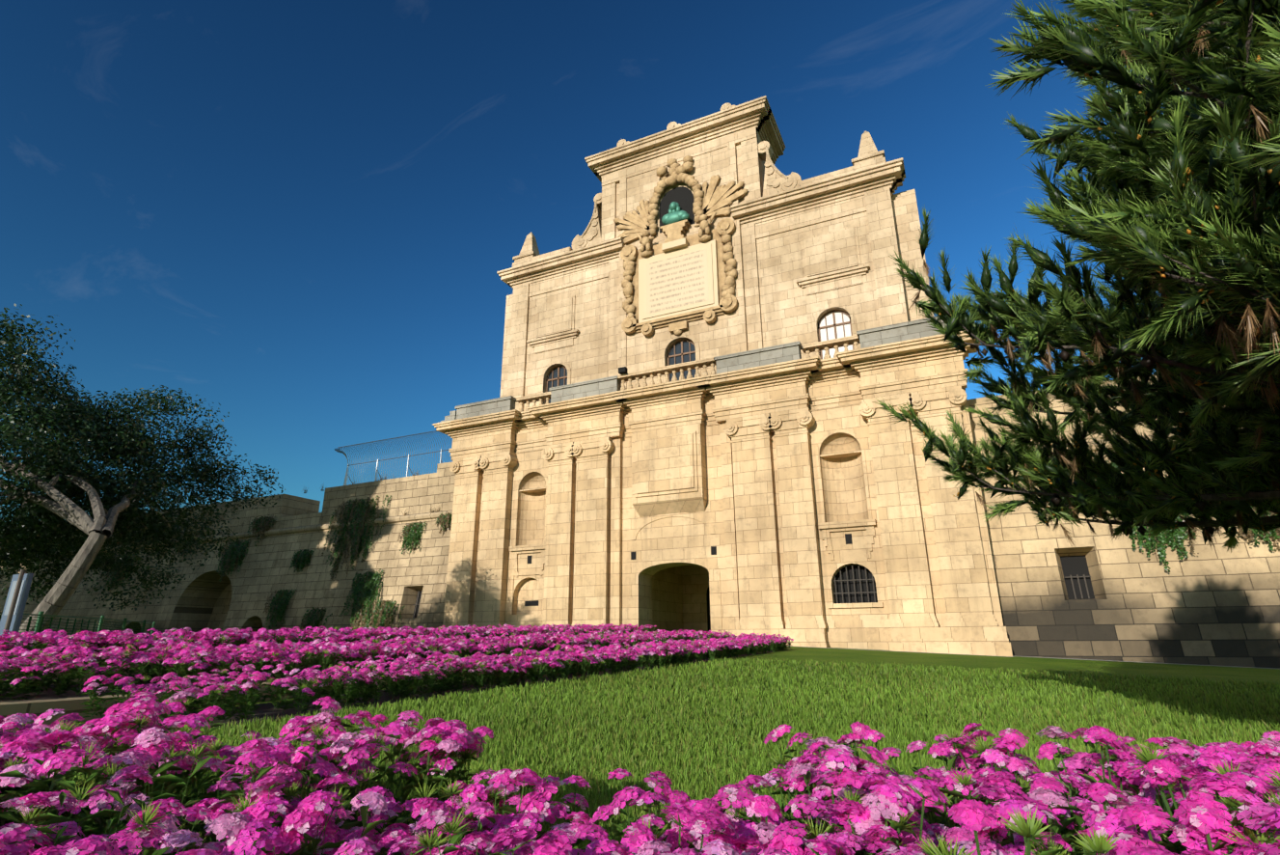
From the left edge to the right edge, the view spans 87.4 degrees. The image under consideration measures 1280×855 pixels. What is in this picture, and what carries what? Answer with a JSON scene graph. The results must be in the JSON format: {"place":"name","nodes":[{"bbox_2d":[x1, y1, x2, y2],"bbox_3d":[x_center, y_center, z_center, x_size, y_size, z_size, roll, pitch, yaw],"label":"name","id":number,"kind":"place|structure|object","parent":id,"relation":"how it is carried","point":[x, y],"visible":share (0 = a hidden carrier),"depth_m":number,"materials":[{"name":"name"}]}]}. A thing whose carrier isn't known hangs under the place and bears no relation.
{"place":"outdoors","nodes":[
{"label":"outdoors","id":0,"kind":"place"},
{"bbox_2d":[0,0,1182,521],"label":"sky","id":1,"kind":"structure","parent":0,"point":[300,219],"materials":[{"name":"blue"}]},
{"bbox_2d":[0,643,1279,854],"bbox_3d":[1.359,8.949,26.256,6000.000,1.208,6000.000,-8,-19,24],"label":"ground","id":2,"kind":"structure","parent":0,"point":[840,655],"depth_m":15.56,"materials":[{"name":"green plant"}]},
{"bbox_2d":[0,569,33,650],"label":"sign","id":3,"kind":"object","parent":2,"relation":"on","point":[15,602],"visible":0.73,"depth_m":9.94,"materials":[{"name":"grey metal"}]},
{"bbox_2d":[0,611,155,656],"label":"green fence","id":4,"kind":"object","parent":2,"relation":"on","point":[39,622],"visible":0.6,"depth_m":15.13,"materials":[{"name":"green metal"}]},
{"bbox_2d":[0,303,285,658],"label":"tree","id":5,"kind":"object","parent":2,"relation":"on","point":[114,445],"depth_m":17.77,"materials":[{"name":"green plant"}]},
{"bbox_2d":[0,461,455,642],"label":"wall","id":6,"kind":"structure","parent":2,"relation":"on","point":[414,581],"depth_m":38.51,"materials":[{"name":"stone"}]},
{"bbox_2d":[99,551,139,594],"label":"climbing plant","id":7,"kind":"object","parent":6,"relation":"attached to","point":[112,576],"visible":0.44,"depth_m":45.20,"materials":[{"name":"green plant"}]},
{"bbox_2d":[216,539,257,581],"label":"climbing plant","id":8,"kind":"object","parent":6,"relation":"attached to","point":[230,555],"visible":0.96,"depth_m":40.65,"materials":[{"name":"green plant"}]},
{"bbox_2d":[242,515,277,543],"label":"climbing plant","id":9,"kind":"object","parent":6,"relation":"on","point":[259,525],"visible":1,"depth_m":40.57,"materials":[{"name":"green plant"}]},
{"bbox_2d":[262,588,296,629],"bbox_3d":[-20.161,10.093,37.242,2.030,2.220,0.640,-8,-19,24],"label":"climbing plant","id":10,"kind":"object","parent":6,"relation":"attached to","point":[281,598],"visible":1,"depth_m":37.14,"materials":[{"name":"green plant"}]},
{"bbox_2d":[289,548,315,571],"bbox_3d":[-19.217,7.566,37.990,1.711,1.400,0.563,-8,-19,24],"label":"climbing plant","id":11,"kind":"object","parent":6,"relation":"attached to","point":[300,558],"visible":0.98,"depth_m":37.93,"materials":[{"name":"green plant"}]},
{"bbox_2d":[175,468,441,535],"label":"wall plants","id":12,"kind":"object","parent":6,"relation":"on","point":[306,490],"depth_m":38.55,"materials":[{"name":"green plant"}]},
{"bbox_2d":[320,493,391,578],"bbox_3d":[-16.057,6.096,36.989,5.037,4.596,0.752,-8,-19,24],"label":"climbing plant","id":13,"kind":"object","parent":6,"relation":"attached to","point":[356,512],"visible":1,"depth_m":37.04,"materials":[{"name":"green plant"}]},
{"bbox_2d":[334,430,452,485],"bbox_3d":[-13.593,1.994,38.550,10.552,2.437,1.888,-8,-19,24],"label":"fence","id":14,"kind":"object","parent":6,"relation":"on","point":[376,471],"visible":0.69,"depth_m":38.66,"materials":[{"name":"silver metal"}]},
{"bbox_2d":[397,520,426,553],"bbox_3d":[-12.035,5.756,35.140,1.744,1.764,0.606,-8,-19,24],"label":"climbing plant","id":15,"kind":"object","parent":6,"relation":"attached to","point":[413,531],"visible":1,"depth_m":35.07,"materials":[{"name":"green plant"}]},
{"bbox_2d":[435,512,452,533],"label":"climbing plant","id":16,"kind":"object","parent":6,"relation":"attached to","point":[444,520],"visible":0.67,"depth_m":34.42,"materials":[{"name":"green plant"}]},
{"bbox_2d":[299,606,332,629],"bbox_3d":[-17.264,10.429,35.532,2.050,1.797,0.599,-8,-19,24],"label":"bush","id":17,"kind":"object","parent":2,"relation":"on","point":[316,615],"visible":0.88,"depth_m":35.63,"materials":[{"name":"green plant"}]},
{"bbox_2d":[0,647,640,730],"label":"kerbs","id":18,"kind":"structure","parent":2,"relation":"on","point":[39,707],"depth_m":5.41,"materials":[{"name":"concrete"}]},
{"bbox_2d":[338,568,383,630],"bbox_3d":[-14.362,9.387,34.611,2.912,4.135,0.850,-8,-19,24],"label":"climbing plant","id":19,"kind":"object","parent":2,"relation":"on","point":[363,592],"visible":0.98,"depth_m":34.72,"materials":[{"name":"green plant"}]},
{"bbox_2d":[363,599,404,627],"bbox_3d":[-12.935,9.885,33.521,2.460,2.553,0.700,-8,-19,24],"label":"bush","id":20,"kind":"object","parent":2,"relation":"on","point":[382,618],"visible":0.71,"depth_m":33.66,"materials":[{"name":"green plant"}]},
{"bbox_2d":[0,647,788,733],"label":"soil","id":21,"kind":"structure","parent":2,"relation":"on","point":[268,709],"depth_m":6.48,"materials":[{"name":"brown soil"}]},
{"bbox_2d":[0,645,512,730],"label":"flower rows","id":22,"kind":"object","parent":21,"relation":"on","point":[248,682],"visible":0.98,"depth_m":6.13,"materials":[{"name":"pink plant"}]},
{"bbox_2d":[0,623,793,689],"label":"flower rows","id":23,"kind":"object","parent":21,"relation":"on","point":[562,650],"visible":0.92,"depth_m":9.94,"materials":[{"name":"pink plant"}]},
{"bbox_2d":[433,614,463,627],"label":"dry shrub","id":24,"kind":"object","parent":2,"relation":"on","point":[449,622],"visible":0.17,"depth_m":30.17,"materials":[{"name":"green plant"}]},
{"bbox_2d":[0,686,1279,854],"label":"flowers","id":25,"kind":"object","parent":2,"relation":"on","point":[1217,798],"visible":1,"depth_m":1.68,"materials":[{"name":"pink plant"}]},
{"bbox_2d":[432,95,1012,655],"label":"gate","id":26,"kind":"structure","parent":2,"relation":"on","point":[756,462],"depth_m":28.76,"materials":[{"name":"stone"}]},
{"bbox_2d":[613,155,748,336],"bbox_3d":[1.891,-9.165,33.176,7.359,10.071,0.920,-8,-19,24],"label":"cartouche","id":27,"kind":"object","parent":26,"relation":"attached to","point":[677,281],"visible":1,"depth_m":32.81,"materials":[{"name":"stone"}]},
{"bbox_2d":[790,645,1013,656],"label":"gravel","id":28,"kind":"structure","parent":2,"relation":"on","point":[906,651],"depth_m":22.21,"materials":[{"name":"beige gravel"}]},
{"bbox_2d":[966,375,1279,668],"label":"wall","id":29,"kind":"structure","parent":2,"relation":"on","point":[1102,595],"depth_m":21.09,"materials":[{"name":"stone"}]},
{"bbox_2d":[1129,508,1198,571],"bbox_3d":[16.800,3.389,21.165,2.264,2.372,0.696,-8,-19,24],"label":"hanging plant","id":30,"kind":"object","parent":29,"relation":"attached to","point":[1160,548],"visible":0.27,"depth_m":21.11,"materials":[{"name":"green plant"}]},
{"bbox_2d":[1227,505,1279,550],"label":"hanging plant","id":31,"kind":"object","parent":29,"relation":"attached to","point":[1273,536],"visible":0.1,"depth_m":20.13,"materials":[{"name":"green plant"}]},
{"bbox_2d":[873,0,1279,551],"bbox_3d":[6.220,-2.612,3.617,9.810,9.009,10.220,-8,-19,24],"label":"pine","id":32,"kind":"object","parent":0,"point":[1168,180],"depth_m":3.64,"materials":[{"name":"green plant"}]},
{"bbox_2d":[980,345,1215,536],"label":"pine cones","id":33,"kind":"object","parent":32,"relation":"attached to","point":[1147,362],"visible":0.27,"depth_m":5.15,"materials":[{"name":"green plant"}]},
{"bbox_2d":[923,0,1279,534],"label":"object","id":34,"kind":"object","parent":32,"relation":"attached to","point":[1149,121],"visible":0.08,"depth_m":3.56,"materials":[{"name":"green plant"}]},
{"bbox_2d":[1012,654,1273,668],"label":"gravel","id":35,"kind":"structure","parent":0,"point":[1141,662],"depth_m":20.04,"materials":[{"name":"grey gravel"}]}
]}

